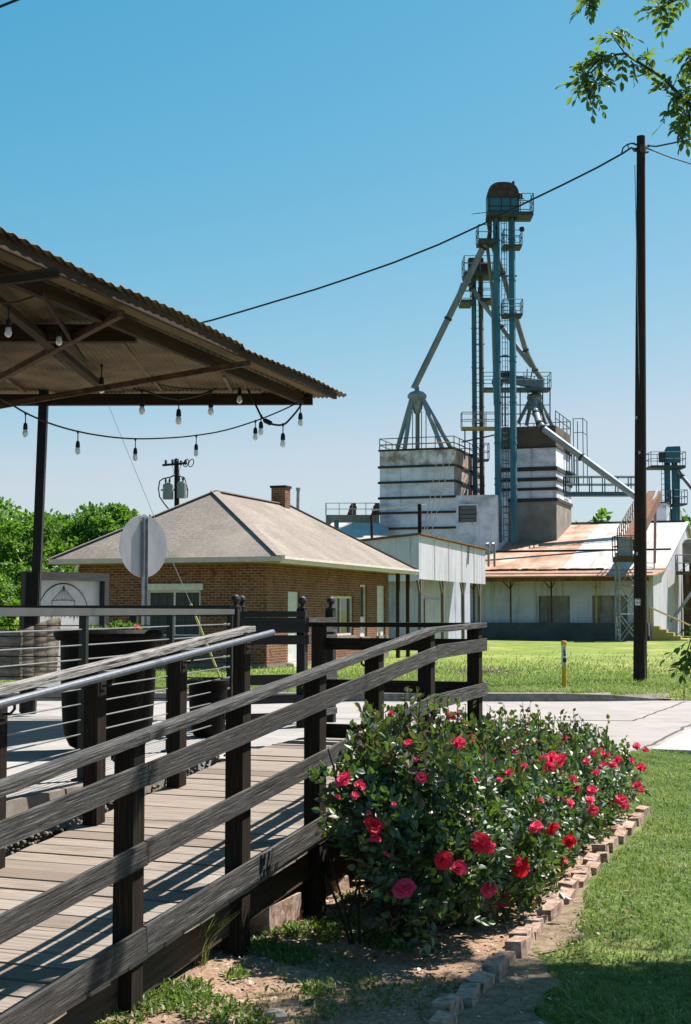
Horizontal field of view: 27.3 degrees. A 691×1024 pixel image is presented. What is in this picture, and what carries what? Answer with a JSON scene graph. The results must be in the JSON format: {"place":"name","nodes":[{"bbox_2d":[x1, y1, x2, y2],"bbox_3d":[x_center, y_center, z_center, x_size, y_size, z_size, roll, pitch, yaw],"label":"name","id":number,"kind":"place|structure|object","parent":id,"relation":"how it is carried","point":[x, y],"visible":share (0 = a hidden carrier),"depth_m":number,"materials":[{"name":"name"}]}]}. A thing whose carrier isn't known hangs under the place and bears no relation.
{"place":"outdoors","nodes":[
{"label":"outdoors","id":0,"kind":"place"},
{"bbox_2d":[0,0,690,699],"label":"sky","id":1,"kind":"structure","parent":0,"point":[205,160],"materials":[{"name":"blue"}]},
{"bbox_2d":[0,616,690,699],"bbox_3d":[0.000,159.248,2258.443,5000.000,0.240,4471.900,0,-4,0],"label":"ground","id":2,"kind":"structure","parent":0,"point":[498,648],"depth_m":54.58,"materials":[{"name":"green plant"}]},
{"bbox_2d":[0,573,20,630],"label":"bush","id":3,"kind":"object","parent":2,"relation":"on","point":[6,598],"visible":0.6,"depth_m":51.20,"materials":[{"name":"green plant"}]},
{"bbox_2d":[0,564,49,630],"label":"bush","id":4,"kind":"object","parent":2,"relation":"on","point":[17,591],"visible":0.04,"depth_m":55.72,"materials":[{"name":"green plant"}]},
{"bbox_2d":[0,496,71,628],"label":"broadleaf tree","id":5,"kind":"object","parent":2,"relation":"on","point":[16,541],"visible":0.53,"depth_m":58.98,"materials":[{"name":"green plant"}]},
{"bbox_2d":[44,508,78,567],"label":"broadleaf tree","id":6,"kind":"object","parent":2,"relation":"on","point":[61,520],"visible":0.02,"depth_m":67.12,"materials":[{"name":"green plant"}]},
{"bbox_2d":[49,501,139,571],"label":"broadleaf tree","id":7,"kind":"object","parent":2,"relation":"on","point":[90,524],"visible":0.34,"depth_m":63.40,"materials":[{"name":"green plant"}]},
{"bbox_2d":[109,407,220,676],"bbox_3d":[-4.549,0.065,33.541,3.355,7.908,0.085,0,-4,0],"label":"guy wire","id":8,"kind":"object","parent":2,"relation":"on","point":[210,653],"visible":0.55,"depth_m":33.35,"materials":[{"name":"metal"}]},
{"bbox_2d":[158,458,193,508],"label":"transformer pole","id":9,"kind":"object","parent":2,"relation":"on","point":[178,489],"visible":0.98,"depth_m":71.99,"materials":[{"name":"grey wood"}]},
{"bbox_2d":[48,485,419,668],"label":"brick house","id":10,"kind":"structure","parent":2,"relation":"on","point":[278,552],"depth_m":42.64,"materials":[{"name":"brick"}]},
{"bbox_2d":[148,590,200,639],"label":"window frame","id":11,"kind":"structure","parent":10,"relation":"in","point":[155,597],"depth_m":41.91,"materials":[{"name":"wood"}]},
{"bbox_2d":[288,592,296,661],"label":"door","id":12,"kind":"structure","parent":10,"relation":"in","point":[292,596],"depth_m":42.93,"materials":[{"name":"metal"}]},
{"bbox_2d":[331,596,356,637],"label":"window frame","id":13,"kind":"structure","parent":10,"relation":"in","point":[343,604],"depth_m":47.72,"materials":[{"name":"white wood"}]},
{"bbox_2d":[360,585,369,637],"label":"window","id":14,"kind":"structure","parent":10,"relation":"in","point":[362,587],"depth_m":49.70,"materials":[{"name":"white metal"}]},
{"bbox_2d":[325,503,387,538],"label":"flat roof plant","id":15,"kind":"object","parent":2,"relation":"on","point":[352,523],"visible":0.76,"depth_m":106.49,"materials":[{"name":"metal"}]},
{"bbox_2d":[359,532,488,638],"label":"metal shed","id":16,"kind":"structure","parent":2,"relation":"on","point":[446,575],"depth_m":69.11,"materials":[{"name":"white metal"}]},
{"bbox_2d":[371,504,425,532],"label":"mast","id":17,"kind":"object","parent":16,"relation":"on","point":[419,517],"visible":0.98,"depth_m":65.70,"materials":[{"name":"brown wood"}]},
{"bbox_2d":[425,599,440,638],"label":"door","id":18,"kind":"structure","parent":16,"relation":"in","point":[432,607],"depth_m":72.93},
{"bbox_2d":[378,436,479,539],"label":"grain silo","id":19,"kind":"object","parent":2,"relation":"on","point":[406,477],"visible":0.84,"depth_m":105.36,"materials":[{"name":"paint"}]},
{"bbox_2d":[395,386,452,448],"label":"grain distributor","id":20,"kind":"object","parent":19,"relation":"on","point":[417,401],"visible":0.88,"depth_m":107.04,"materials":[{"name":"metal"}]},
{"bbox_2d":[461,412,493,458],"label":"catwalk","id":21,"kind":"object","parent":19,"relation":"attached to","point":[474,428],"visible":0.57,"depth_m":107.33,"materials":[{"name":"yellow metal"}]},
{"bbox_2d":[454,495,508,552],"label":"elevator annex","id":22,"kind":"object","parent":2,"relation":"on","point":[476,519],"visible":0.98,"depth_m":103.73,"materials":[{"name":"paint"}]},
{"bbox_2d":[457,504,477,523],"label":"vent","id":23,"kind":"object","parent":22,"relation":"in","point":[467,514],"depth_m":104.01,"materials":[{"name":"grey metal"}]},
{"bbox_2d":[473,181,533,542],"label":"bucket elevator","id":24,"kind":"object","parent":22,"relation":"on","point":[502,197],"visible":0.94,"depth_m":105.21,"materials":[{"name":"blue metal"}]},
{"bbox_2d":[411,238,489,389],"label":"grain spout","id":25,"kind":"object","parent":24,"relation":"attached to","point":[449,315],"visible":0.99,"depth_m":106.26,"materials":[{"name":"metal"}]},
{"bbox_2d":[491,247,542,378],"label":"grain spout","id":26,"kind":"object","parent":24,"relation":"attached to","point":[526,352],"visible":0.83,"depth_m":108.17,"materials":[{"name":"metal"}]},
{"bbox_2d":[455,664,523,674],"bbox_3d":[3.625,4.076,36.093,2.290,0.601,1.952,0,-4,0],"label":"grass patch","id":27,"kind":"object","parent":2,"relation":"on","point":[496,670],"visible":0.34,"depth_m":35.88,"materials":[{"name":"plant"}]},
{"bbox_2d":[501,410,587,540],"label":"grain silo","id":28,"kind":"object","parent":2,"relation":"on","point":[545,465],"visible":0.56,"depth_m":107.07,"materials":[{"name":"paint"}]},
{"bbox_2d":[481,369,550,425],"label":"catwalk","id":29,"kind":"object","parent":28,"relation":"on","point":[531,385],"visible":0.73,"depth_m":107.35,"materials":[{"name":"grey metal"}]},
{"bbox_2d":[517,392,553,425],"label":"grain distributor","id":30,"kind":"object","parent":29,"relation":"attached to","point":[537,397],"visible":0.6,"depth_m":108.40,"materials":[{"name":"metal"}]},
{"bbox_2d":[529,398,633,498],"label":"grain spout","id":31,"kind":"object","parent":29,"relation":"attached to","point":[581,456],"visible":0.97,"depth_m":103.56,"materials":[{"name":"metal"}]},
{"bbox_2d":[563,476,633,496],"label":"catwalk","id":32,"kind":"object","parent":28,"relation":"attached to","point":[596,494],"visible":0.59,"depth_m":105.89,"materials":[{"name":"grey metal"}]},
{"bbox_2d":[561,641,566,687],"bbox_3d":[4.493,3.250,29.235,0.117,1.205,0.120,0,-4,0],"label":"marker post","id":33,"kind":"object","parent":2,"relation":"on","point":[563,661],"visible":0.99,"depth_m":29.20,"materials":[{"name":"yellow plastic"}]},
{"bbox_2d":[470,520,690,640],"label":"barn warehouse","id":34,"kind":"structure","parent":2,"relation":"on","point":[561,588],"depth_m":91.25,"materials":[{"name":"metal"}]},
{"bbox_2d":[458,255,492,494],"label":"bucket elevator","id":35,"kind":"object","parent":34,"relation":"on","point":[480,274],"visible":0.73,"depth_m":109.79,"materials":[{"name":"blue metal"}]},
{"bbox_2d":[468,280,529,366],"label":"grain spout","id":36,"kind":"object","parent":35,"relation":"attached to","point":[485,306],"visible":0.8,"depth_m":109.76,"materials":[{"name":"metal"}]},
{"bbox_2d":[539,596,569,622],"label":"sliding door","id":37,"kind":"structure","parent":34,"relation":"in","point":[560,604],"depth_m":90.43,"materials":[{"name":"grey metal"}]},
{"bbox_2d":[592,595,627,622],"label":"sliding door","id":38,"kind":"structure","parent":34,"relation":"in","point":[605,604],"depth_m":89.36,"materials":[{"name":"grey metal"}]},
{"bbox_2d":[617,487,660,569],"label":"inclined conveyor","id":39,"kind":"object","parent":34,"relation":"on","point":[653,499],"visible":0.55,"depth_m":94.31,"materials":[{"name":"metal"}]},
{"bbox_2d":[612,535,633,641],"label":"scaffold tower","id":40,"kind":"structure","parent":2,"relation":"on","point":[624,547],"depth_m":84.25,"materials":[{"name":"metal"}]},
{"bbox_2d":[576,507,690,526],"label":"treeline","id":41,"kind":"object","parent":2,"relation":"on","point":[602,514],"visible":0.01,"depth_m":188.04,"materials":[{"name":"green plant"}]},
{"bbox_2d":[632,135,649,682],"bbox_3d":[6.775,-2.185,32.523,0.579,13.091,0.328,0,-4,0],"label":"utility pole","id":42,"kind":"object","parent":2,"relation":"on","point":[640,605],"visible":0.93,"depth_m":32.39,"materials":[{"name":"brown wood"}]},
{"bbox_2d":[202,142,638,322],"bbox_3d":[-3.212,-6.419,35.668,20.819,3.917,0.327,-1,-4,16],"label":"wire","id":43,"kind":"object","parent":42,"relation":"attached to","point":[575,178],"visible":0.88,"depth_m":34.21,"materials":[{"name":"black rubber"}]},
{"bbox_2d":[652,490,681,520],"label":"grain bin","id":44,"kind":"object","parent":2,"relation":"on","point":[663,511],"visible":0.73,"depth_m":114.46,"materials":[{"name":"metal"}]},
{"bbox_2d":[646,446,687,519],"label":"bucket elevator","id":45,"kind":"object","parent":44,"relation":"on","point":[667,456],"visible":0.85,"depth_m":117.04,"materials":[{"name":"blue metal"}]},
{"bbox_2d":[647,607,690,640],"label":"dock steps","id":46,"kind":"structure","parent":2,"relation":"on","point":[659,633],"depth_m":86.86,"materials":[{"name":"yellow metal"}]},
{"bbox_2d":[670,555,690,635],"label":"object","id":47,"kind":"object","parent":2,"relation":"on","point":[688,592],"visible":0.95,"depth_m":96.98,"materials":[{"name":"metal"}]},
{"bbox_2d":[682,538,690,635],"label":"storage tank","id":48,"kind":"object","parent":2,"relation":"on","point":[686,550],"visible":0.69,"depth_m":102.70,"materials":[{"name":"metal"}]},
{"bbox_2d":[8,700,690,751],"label":"road","id":49,"kind":"structure","parent":0,"point":[649,729],"depth_m":24.63,"materials":[{"name":"concrete"}]},
{"bbox_2d":[19,571,108,711],"bbox_3d":[-3.060,1.681,15.522,0.105,2.046,1.200,-3,-5,36],"label":"framed sign","id":50,"kind":"object","parent":49,"relation":"on","point":[68,588],"visible":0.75,"depth_m":15.65,"materials":[{"name":"grey metal"}]},
{"bbox_2d":[119,515,166,628],"bbox_3d":[-2.934,1.694,20.714,0.065,3.304,0.914,-3,-5,41],"label":"round road sign","id":51,"kind":"object","parent":49,"relation":"on","point":[143,546],"visible":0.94,"depth_m":20.77,"materials":[{"name":"metal"}]},
{"bbox_2d":[0,692,670,700],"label":"kerb","id":52,"kind":"structure","parent":49,"relation":"on","point":[533,696],"depth_m":27.71,"materials":[{"name":"concrete"}]},
{"bbox_2d":[450,701,690,750],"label":"road joint markings","id":53,"kind":"object","parent":49,"relation":"on","point":[663,738],"visible":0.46,"depth_m":21.78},
{"bbox_2d":[479,748,690,1023],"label":"lawn","id":54,"kind":"structure","parent":0,"point":[680,961],"depth_m":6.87,"materials":[{"name":"plant"}]},
{"bbox_2d":[5,826,73,856],"bbox_3d":[-3.934,2.129,8.071,9.931,0.675,13.200,0,-4,0],"label":"patio base","id":55,"kind":"object","parent":54,"relation":"on","point":[26,845],"depth_m":7.74,"materials":[{"name":"stone"}]},
{"bbox_2d":[6,712,303,838],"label":"patio slab","id":56,"kind":"structure","parent":55,"relation":"on","point":[57,747],"depth_m":10.62,"materials":[{"name":"concrete"}]},
{"bbox_2d":[6,773,186,817],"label":"patio kerb","id":57,"kind":"structure","parent":56,"relation":"on","point":[17,805],"depth_m":7.70,"materials":[{"name":"concrete"}]},
{"bbox_2d":[53,620,163,748],"bbox_3d":[-1.700,1.238,10.188,0.784,0.948,0.784,0,-4,0],"label":"round planter","id":58,"kind":"object","parent":56,"relation":"on","point":[71,637],"visible":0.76,"depth_m":9.93,"materials":[{"name":"plastic"}]},
{"bbox_2d":[0,608,234,781],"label":"cable fence","id":59,"kind":"object","parent":56,"relation":"on","point":[83,614],"visible":0.51,"depth_m":8.50,"materials":[{"name":"metal"}]},
{"bbox_2d":[0,605,239,698],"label":"cable fence","id":60,"kind":"object","parent":56,"relation":"on","point":[133,619],"visible":0.23,"depth_m":13.58,"materials":[{"name":"grey metal"}]},
{"bbox_2d":[0,616,61,679],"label":"banner","id":61,"kind":"object","parent":60,"relation":"attached to","point":[25,641],"visible":0.76,"depth_m":13.79,"materials":[{"name":"beige fabric"}]},
{"bbox_2d":[0,226,345,713],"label":"pavilion","id":62,"kind":"structure","parent":56,"relation":"on","point":[121,333],"depth_m":11.68,"materials":[{"name":"brown wood"}]},
{"bbox_2d":[0,296,241,403],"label":"string light","id":63,"kind":"object","parent":62,"relation":"hanging from","point":[8,331],"visible":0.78,"depth_m":10.30,"materials":[{"name":"black rubber"}]},
{"bbox_2d":[0,397,305,460],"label":"string light","id":64,"kind":"object","parent":62,"relation":"hanging from","point":[77,449],"visible":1,"depth_m":12.10,"materials":[{"name":"black rubber"}]},
{"bbox_2d":[132,388,216,424],"bbox_3d":[-1.675,-1.026,13.768,0.821,0.415,0.388,0,-4,0],"label":"string light","id":65,"kind":"object","parent":62,"relation":"hanging from","point":[178,420],"visible":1,"depth_m":13.78,"materials":[{"name":"black rubber"}]},
{"bbox_2d":[247,388,306,447],"bbox_3d":[-0.633,-0.913,13.889,0.627,0.599,0.247,1,-4,-19],"label":"string light","id":66,"kind":"object","parent":62,"relation":"hanging from","point":[269,422],"visible":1,"depth_m":13.79,"materials":[{"name":"black rubber"}]},
{"bbox_2d":[187,678,229,737],"bbox_3d":[-1.100,1.565,11.369,0.344,0.460,0.344,0,-4,0],"label":"planter","id":67,"kind":"object","parent":56,"relation":"on","point":[217,689],"visible":0.73,"depth_m":11.24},
{"bbox_2d":[230,595,336,727],"bbox_3d":[-0.539,1.299,12.440,0.929,1.140,0.997,0,-4,0],"label":"finial fence","id":68,"kind":"object","parent":56,"relation":"on","point":[301,629],"visible":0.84,"depth_m":12.20,"materials":[{"name":"black paint"}]},
{"bbox_2d":[0,622,487,1023],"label":"wooden ramp","id":69,"kind":"structure","parent":54,"relation":"on","point":[122,901],"depth_m":6.62,"materials":[{"name":"brown wood"}]},
{"bbox_2d":[94,812,644,1023],"bbox_3d":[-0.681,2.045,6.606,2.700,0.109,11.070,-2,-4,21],"label":"garden bed","id":70,"kind":"object","parent":54,"relation":"on","point":[386,964],"visible":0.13,"depth_m":6.32,"materials":[{"name":"soil"}]},
{"bbox_2d":[5,754,224,854],"bbox_3d":[-1.865,1.827,6.997,0.164,0.752,5.707,-2,-4,21],"label":"rubble","id":71,"kind":"object","parent":70,"relation":"on","point":[214,761],"visible":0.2,"depth_m":7.80,"materials":[{"name":"stone"}]},
{"bbox_2d":[189,909,240,965],"bbox_3d":[-0.650,1.887,6.334,0.427,0.276,0.420,0,-4,0],"label":"grass clump","id":72,"kind":"object","parent":70,"relation":"on","point":[201,959],"visible":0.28,"depth_m":6.30,"materials":[{"name":"green plant"}]},
{"bbox_2d":[264,1008,287,1023],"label":"pebble","id":73,"kind":"object","parent":70,"relation":"on","point":[279,1013],"visible":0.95,"depth_m":5.55,"materials":[{"name":"stone"}]},
{"bbox_2d":[250,891,301,935],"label":"footing block","id":74,"kind":"structure","parent":70,"relation":"on","point":[287,908],"depth_m":7.05,"materials":[{"name":"brown concrete"}]},
{"bbox_2d":[89,888,474,1023],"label":"weeds","id":75,"kind":"object","parent":70,"relation":"on","point":[180,996],"visible":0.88,"depth_m":5.95,"materials":[{"name":"green plant"}]},
{"bbox_2d":[326,873,349,892],"bbox_3d":[-0.041,2.108,8.066,0.103,0.111,0.161,-3,-5,33],"label":"brick fragment","id":76,"kind":"object","parent":70,"relation":"on","point":[343,880],"visible":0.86,"depth_m":8.02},
{"bbox_2d":[305,686,528,958],"bbox_3d":[0.347,1.489,6.859,1.087,1.289,1.081,0,-4,0],"label":"rose bush","id":77,"kind":"object","parent":70,"relation":"on","point":[398,787],"visible":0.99,"depth_m":6.62,"materials":[{"name":"green plant"}]},
{"bbox_2d":[340,697,576,932],"bbox_3d":[0.662,1.616,7.698,1.244,1.221,1.238,3,-5,-37],"label":"rose bush","id":78,"kind":"object","parent":70,"relation":"on","point":[532,796],"visible":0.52,"depth_m":7.48,"materials":[{"name":"green plant"}]},
{"bbox_2d":[433,702,598,887],"bbox_3d":[0.903,1.700,8.586,1.268,1.106,1.175,3,-5,-37],"label":"rose bush","id":79,"kind":"object","parent":70,"relation":"on","point":[555,756],"visible":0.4,"depth_m":8.46,"materials":[{"name":"green plant"}]},
{"bbox_2d":[476,699,615,850],"bbox_3d":[1.246,1.823,9.546,1.126,1.136,1.136,0,-4,0],"label":"rose bush","id":80,"kind":"object","parent":70,"relation":"on","point":[589,757],"visible":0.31,"depth_m":9.41,"materials":[{"name":"green plant"}]},
{"bbox_2d":[536,708,638,833],"bbox_3d":[1.655,1.929,10.361,1.042,0.997,1.098,0,-4,0],"label":"rose bush","id":81,"kind":"object","parent":70,"relation":"on","point":[619,798],"visible":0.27,"depth_m":10.27,"materials":[{"name":"green plant"}]},
{"bbox_2d":[578,718,651,819],"bbox_3d":[1.925,2.056,11.011,0.799,0.915,1.058,-2,-5,28],"label":"rose bush","id":82,"kind":"object","parent":70,"relation":"on","point":[640,766],"visible":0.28,"depth_m":11.03,"materials":[{"name":"green plant"}]},
{"bbox_2d":[429,1010,456,1023],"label":"edging brick","id":83,"kind":"object","parent":54,"relation":"on","point":[442,1017],"visible":1,"depth_m":5.40,"materials":[{"name":"grey brick"}]},
{"bbox_2d":[430,993,463,1018],"bbox_3d":[0.406,1.986,5.629,0.090,0.118,0.202,-5,-6,23],"label":"edging brick","id":84,"kind":"object","parent":54,"relation":"on","point":[451,1002],"visible":0.7,"depth_m":5.60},
{"bbox_2d":[456,983,479,1007],"bbox_3d":[0.501,2.020,5.828,0.091,0.118,0.199,-5,-1,16],"label":"edging brick","id":85,"kind":"object","parent":54,"relation":"on","point":[469,992],"visible":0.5,"depth_m":5.81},
{"bbox_2d":[463,970,494,993],"bbox_3d":[0.568,2.034,6.048,0.095,0.118,0.191,6,-1,25],"label":"edging brick","id":86,"kind":"object","parent":54,"relation":"on","point":[485,980],"visible":0.5,"depth_m":6.02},
{"bbox_2d":[482,955,507,981],"bbox_3d":[0.655,2.032,6.256,0.089,0.118,0.198,-7,-6,17],"label":"edging brick","id":87,"kind":"object","parent":54,"relation":"on","point":[496,965],"visible":0.5,"depth_m":6.21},
{"bbox_2d":[495,950,516,967],"bbox_3d":[0.720,2.082,6.476,0.090,0.118,0.202,-5,-1,25],"label":"edging brick","id":88,"kind":"object","parent":54,"relation":"on","point":[510,956],"visible":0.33,"depth_m":6.51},
{"bbox_2d":[505,936,529,958],"bbox_3d":[0.812,2.073,6.702,0.091,0.118,0.199,-3,-9,22],"label":"edging brick","id":89,"kind":"object","parent":54,"relation":"on","point":[519,946],"visible":0.5,"depth_m":6.63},
{"bbox_2d":[508,926,534,945],"bbox_3d":[0.862,2.089,6.910,0.095,0.118,0.191,-7,-7,19],"label":"edging brick","id":90,"kind":"object","parent":54,"relation":"on","point":[524,931],"visible":0.47,"depth_m":6.89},
{"bbox_2d":[457,886,587,1023],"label":"soil strip","id":91,"kind":"object","parent":54,"relation":"on","point":[495,993],"visible":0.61,"depth_m":6.11,"materials":[{"name":"beige soil"}]},
{"bbox_2d":[525,922,543,939],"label":"edging brick","id":92,"kind":"object","parent":54,"relation":"on","point":[538,929],"visible":0.33,"depth_m":7.12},
{"bbox_2d":[523,914,547,925],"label":"edging brick","id":93,"kind":"object","parent":54,"relation":"on","point":[538,918],"visible":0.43,"depth_m":7.31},
{"bbox_2d":[537,899,560,920],"bbox_3d":[1.077,2.136,7.517,0.091,0.118,0.199,-1,1,26],"label":"edging brick","id":94,"kind":"object","parent":54,"relation":"on","point":[550,909],"visible":0.5,"depth_m":7.48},
{"bbox_2d":[541,893,563,907],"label":"edging brick","id":95,"kind":"object","parent":54,"relation":"on","point":[553,896],"visible":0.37,"depth_m":7.74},
{"bbox_2d":[558,886,574,903],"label":"edging brick","id":96,"kind":"object","parent":54,"relation":"on","point":[568,892],"visible":0.37,"depth_m":7.92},
{"bbox_2d":[557,876,578,891],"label":"edging brick","id":97,"kind":"object","parent":54,"relation":"on","point":[569,882],"visible":0.47,"depth_m":8.12,"materials":[{"name":"beige brick"}]},
{"bbox_2d":[573,874,586,887],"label":"edging brick","id":98,"kind":"object","parent":54,"relation":"on","point":[582,880],"visible":0.37,"depth_m":8.35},
{"bbox_2d":[571,865,591,880],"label":"edging brick","id":99,"kind":"object","parent":54,"relation":"on","point":[583,869],"visible":0.5,"depth_m":8.54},
{"bbox_2d":[583,852,599,864],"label":"edging brick","id":100,"kind":"object","parent":54,"relation":"on","point":[589,856],"visible":0.47,"depth_m":8.95,"materials":[{"name":"brown brick"}]},
{"bbox_2d":[586,861,601,874],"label":"edging brick","id":101,"kind":"object","parent":54,"relation":"on","point":[595,866],"visible":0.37,"depth_m":8.74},
{"bbox_2d":[591,843,608,852],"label":"edging brick","id":102,"kind":"object","parent":54,"relation":"on","point":[598,847],"visible":0.47,"depth_m":9.35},
{"bbox_2d":[602,838,615,852],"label":"edging brick","id":103,"kind":"object","parent":54,"relation":"on","point":[612,846],"visible":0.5,"depth_m":9.56,"materials":[{"name":"brown brick"}]},
{"bbox_2d":[614,829,627,843],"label":"edging brick","id":104,"kind":"object","parent":54,"relation":"on","point":[621,834],"visible":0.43,"depth_m":9.99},
{"bbox_2d":[555,0,690,697],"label":"overhanging tree","id":105,"kind":"object","parent":54,"relation":"on","point":[679,126],"visible":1,"depth_m":7.09,"materials":[{"name":"green plant"}]},
{"bbox_2d":[628,815,644,825],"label":"edging brick","id":106,"kind":"object","parent":54,"relation":"on","point":[638,819],"visible":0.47,"depth_m":10.83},
{"bbox_2d":[635,805,649,816],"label":"edging brick","id":107,"kind":"object","parent":54,"relation":"on","point":[645,810],"visible":0.5,"depth_m":11.26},
{"bbox_2d":[653,729,690,753],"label":"pavement","id":108,"kind":"structure","parent":0,"point":[682,741],"depth_m":17.97,"materials":[{"name":"concrete"}]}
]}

